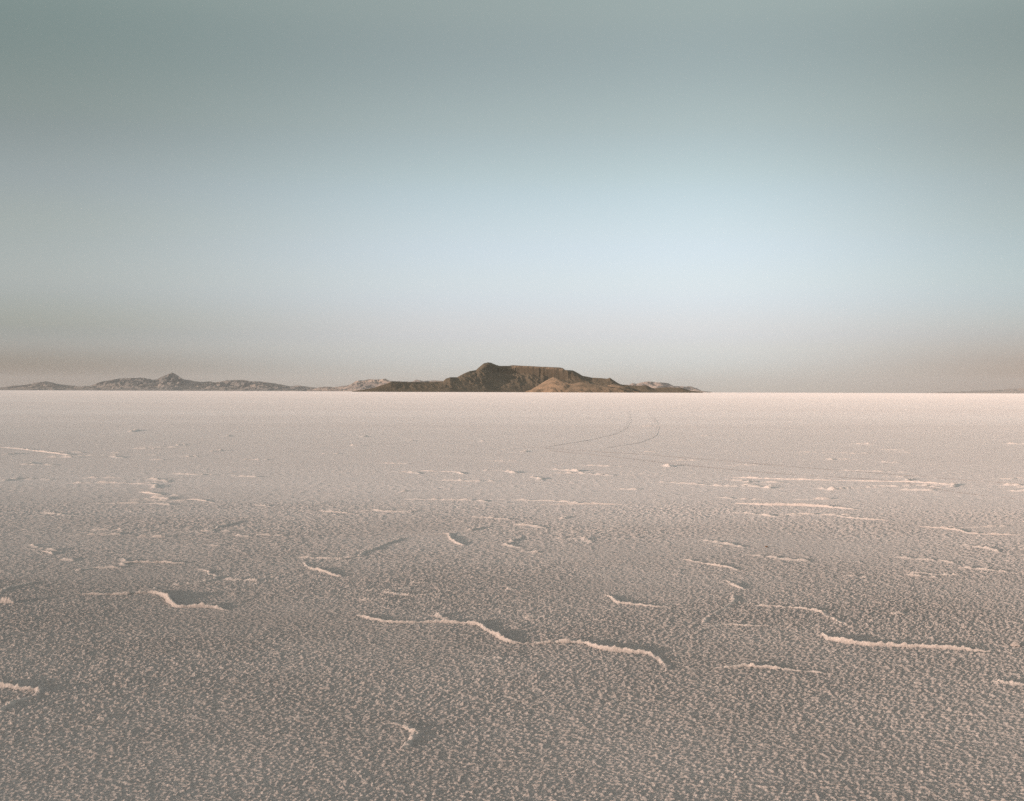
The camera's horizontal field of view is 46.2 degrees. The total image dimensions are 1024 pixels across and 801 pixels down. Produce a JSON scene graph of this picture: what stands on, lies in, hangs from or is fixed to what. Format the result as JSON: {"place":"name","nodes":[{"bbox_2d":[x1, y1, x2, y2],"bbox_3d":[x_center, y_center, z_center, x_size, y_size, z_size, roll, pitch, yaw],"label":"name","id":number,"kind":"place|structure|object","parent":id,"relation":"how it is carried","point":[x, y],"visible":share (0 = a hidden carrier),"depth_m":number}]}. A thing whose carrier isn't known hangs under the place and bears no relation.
{"place":"outdoors","nodes":[
{"label":"outdoors","id":0,"kind":"place"},
{"bbox_2d":[0,695,36,712],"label":"salt ridge","id":1,"kind":"structure","parent":0,"point":[10,704],"depth_m":6.09},
{"bbox_2d":[0,581,39,593],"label":"salt ridge","id":2,"kind":"structure","parent":0,"point":[4,590],"depth_m":9.72},
{"bbox_2d":[0,681,48,695],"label":"salt ridge","id":3,"kind":"structure","parent":0,"point":[38,690],"depth_m":6.39},
{"bbox_2d":[1,447,73,455],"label":"salt ridge","id":4,"kind":"structure","parent":0,"point":[38,451],"depth_m":31.25},
{"bbox_2d":[39,550,55,554],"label":"salt ridge","id":5,"kind":"structure","parent":0,"point":[51,552],"depth_m":11.76},
{"bbox_2d":[81,590,227,609],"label":"salt ridge","id":6,"kind":"structure","parent":0,"point":[168,598],"depth_m":9.13},
{"bbox_2d":[124,560,185,563],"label":"salt ridge","id":7,"kind":"structure","parent":0,"point":[148,561],"depth_m":11.14},
{"bbox_2d":[0,373,314,390],"bbox_3d":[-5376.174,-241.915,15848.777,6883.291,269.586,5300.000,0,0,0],"label":"mountain range","id":8,"kind":"structure","parent":0,"point":[171,382],"depth_m":14690.27},
{"bbox_2d":[151,575,223,590],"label":"salt ridge","id":9,"kind":"structure","parent":0,"point":[215,578],"depth_m":9.92},
{"bbox_2d":[187,499,215,502],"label":"salt ridge","id":10,"kind":"structure","parent":0,"point":[202,500],"depth_m":17.43},
{"bbox_2d":[197,569,217,575],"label":"salt ridge","id":11,"kind":"structure","parent":0,"point":[210,572],"depth_m":10.51},
{"bbox_2d":[214,520,241,528],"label":"salt ridge","id":12,"kind":"structure","parent":0,"point":[222,525],"depth_m":14.24},
{"bbox_2d":[302,562,344,576],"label":"salt ridge","id":13,"kind":"structure","parent":0,"point":[318,569],"depth_m":10.65},
{"bbox_2d":[321,510,354,513],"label":"salt ridge","id":14,"kind":"structure","parent":0,"point":[336,511],"depth_m":15.80},
{"bbox_2d":[307,379,439,390],"bbox_3d":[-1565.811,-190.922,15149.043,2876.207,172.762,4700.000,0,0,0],"label":"mountain range","id":15,"kind":"structure","parent":0,"point":[363,384],"depth_m":14074.32},
{"bbox_2d":[357,537,405,556],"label":"salt ridge","id":16,"kind":"structure","parent":0,"point":[361,554],"depth_m":12.27},
{"bbox_2d":[421,470,464,473],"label":"salt ridge","id":17,"kind":"structure","parent":0,"point":[445,471],"depth_m":23.93},
{"bbox_2d":[432,533,465,545],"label":"salt ridge","id":18,"kind":"structure","parent":0,"point":[451,537],"depth_m":12.99},
{"bbox_2d":[0,390,1023,800],"bbox_3d":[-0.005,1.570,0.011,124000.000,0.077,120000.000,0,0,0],"label":"ground","id":19,"kind":"structure","parent":0,"point":[284,674],"depth_m":9.38},
{"bbox_2d":[383,720,424,752],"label":"salt ridge","id":20,"kind":"structure","parent":19,"relation":"on","point":[415,736],"depth_m":5.58},
{"bbox_2d":[356,614,536,644],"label":"salt ridge","id":21,"kind":"structure","parent":19,"relation":"on","point":[500,636],"depth_m":8.26},
{"bbox_2d":[352,362,702,392],"bbox_3d":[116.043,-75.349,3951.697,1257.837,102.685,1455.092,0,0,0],"label":"mesa","id":22,"kind":"structure","parent":19,"relation":"on","point":[488,377],"depth_m":3820.57},
{"bbox_2d":[609,413,658,447],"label":"tyre track","id":23,"kind":"structure","parent":19,"relation":"on","point":[657,428],"depth_m":48.75},
{"bbox_2d":[700,595,738,625],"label":"salt ridge","id":24,"kind":"structure","parent":19,"relation":"on","point":[728,606],"depth_m":8.81},
{"bbox_2d":[696,623,769,632],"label":"salt ridge","id":25,"kind":"structure","parent":19,"relation":"on","point":[718,625],"depth_m":8.22},
{"bbox_2d":[535,447,1004,482],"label":"tyre track","id":26,"kind":"structure","parent":19,"relation":"on","point":[764,463],"depth_m":26.97},
{"bbox_2d":[550,450,1017,498],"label":"tyre track","id":27,"kind":"structure","parent":19,"relation":"on","point":[777,472],"depth_m":24.21},
{"bbox_2d":[732,476,942,483],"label":"salt ridge","id":28,"kind":"structure","parent":19,"relation":"on","point":[834,480],"depth_m":21.89},
{"bbox_2d":[836,515,889,520],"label":"salt ridge","id":29,"kind":"structure","parent":19,"relation":"on","point":[864,518],"depth_m":15.15},
{"bbox_2d":[1010,641,1020,646],"bbox_3d":[3.183,1.543,7.584,0.068,0.047,0.051,0,0,0],"label":"salt clod","id":30,"kind":"object","parent":19,"relation":"on","point":[1015,644],"visible":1,"depth_m":7.57},
{"bbox_2d":[0,0,1023,392],"label":"sky","id":31,"kind":"structure","parent":0,"point":[752,196]},
{"bbox_2d":[536,502,628,504],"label":"salt ridge","id":32,"kind":"structure","parent":0,"point":[583,503],"depth_m":17.07},
{"bbox_2d":[555,412,630,445],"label":"tyre track","id":33,"kind":"structure","parent":0,"point":[626,426],"depth_m":50.55},
{"bbox_2d":[523,638,672,671],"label":"salt ridge","id":34,"kind":"structure","parent":0,"point":[659,659],"depth_m":7.40},
{"bbox_2d":[605,594,674,607],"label":"salt ridge","id":35,"kind":"structure","parent":0,"point":[615,599],"depth_m":9.03},
{"bbox_2d":[621,381,707,391],"bbox_3d":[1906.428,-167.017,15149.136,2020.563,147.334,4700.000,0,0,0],"label":"mountain range","id":36,"kind":"structure","parent":0,"point":[656,384],"depth_m":14325.92},
{"bbox_2d":[683,559,740,570],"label":"salt ridge","id":37,"kind":"structure","parent":0,"point":[715,564],"depth_m":11.07},
{"bbox_2d":[722,580,749,589],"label":"salt ridge","id":38,"kind":"structure","parent":0,"point":[733,584],"depth_m":9.88},
{"bbox_2d":[713,663,835,674],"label":"salt ridge","id":39,"kind":"structure","parent":0,"point":[752,665],"depth_m":6.95},
{"bbox_2d":[745,604,847,624],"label":"salt ridge","id":40,"kind":"structure","parent":0,"point":[824,612],"depth_m":8.81},
{"bbox_2d":[733,502,860,509],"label":"salt ridge","id":41,"kind":"structure","parent":0,"point":[796,504],"depth_m":16.95},
{"bbox_2d":[814,631,995,652],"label":"salt ridge","id":42,"kind":"structure","parent":0,"point":[877,644],"depth_m":7.56},
{"bbox_2d":[915,526,1020,534],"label":"salt ridge","id":43,"kind":"structure","parent":0,"point":[942,527],"depth_m":13.78},
{"bbox_2d":[938,388,1023,392],"bbox_3d":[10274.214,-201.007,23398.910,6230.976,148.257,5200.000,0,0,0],"label":"mountain range","id":44,"kind":"structure","parent":0,"point":[1019,390],"depth_m":21935.73}
]}

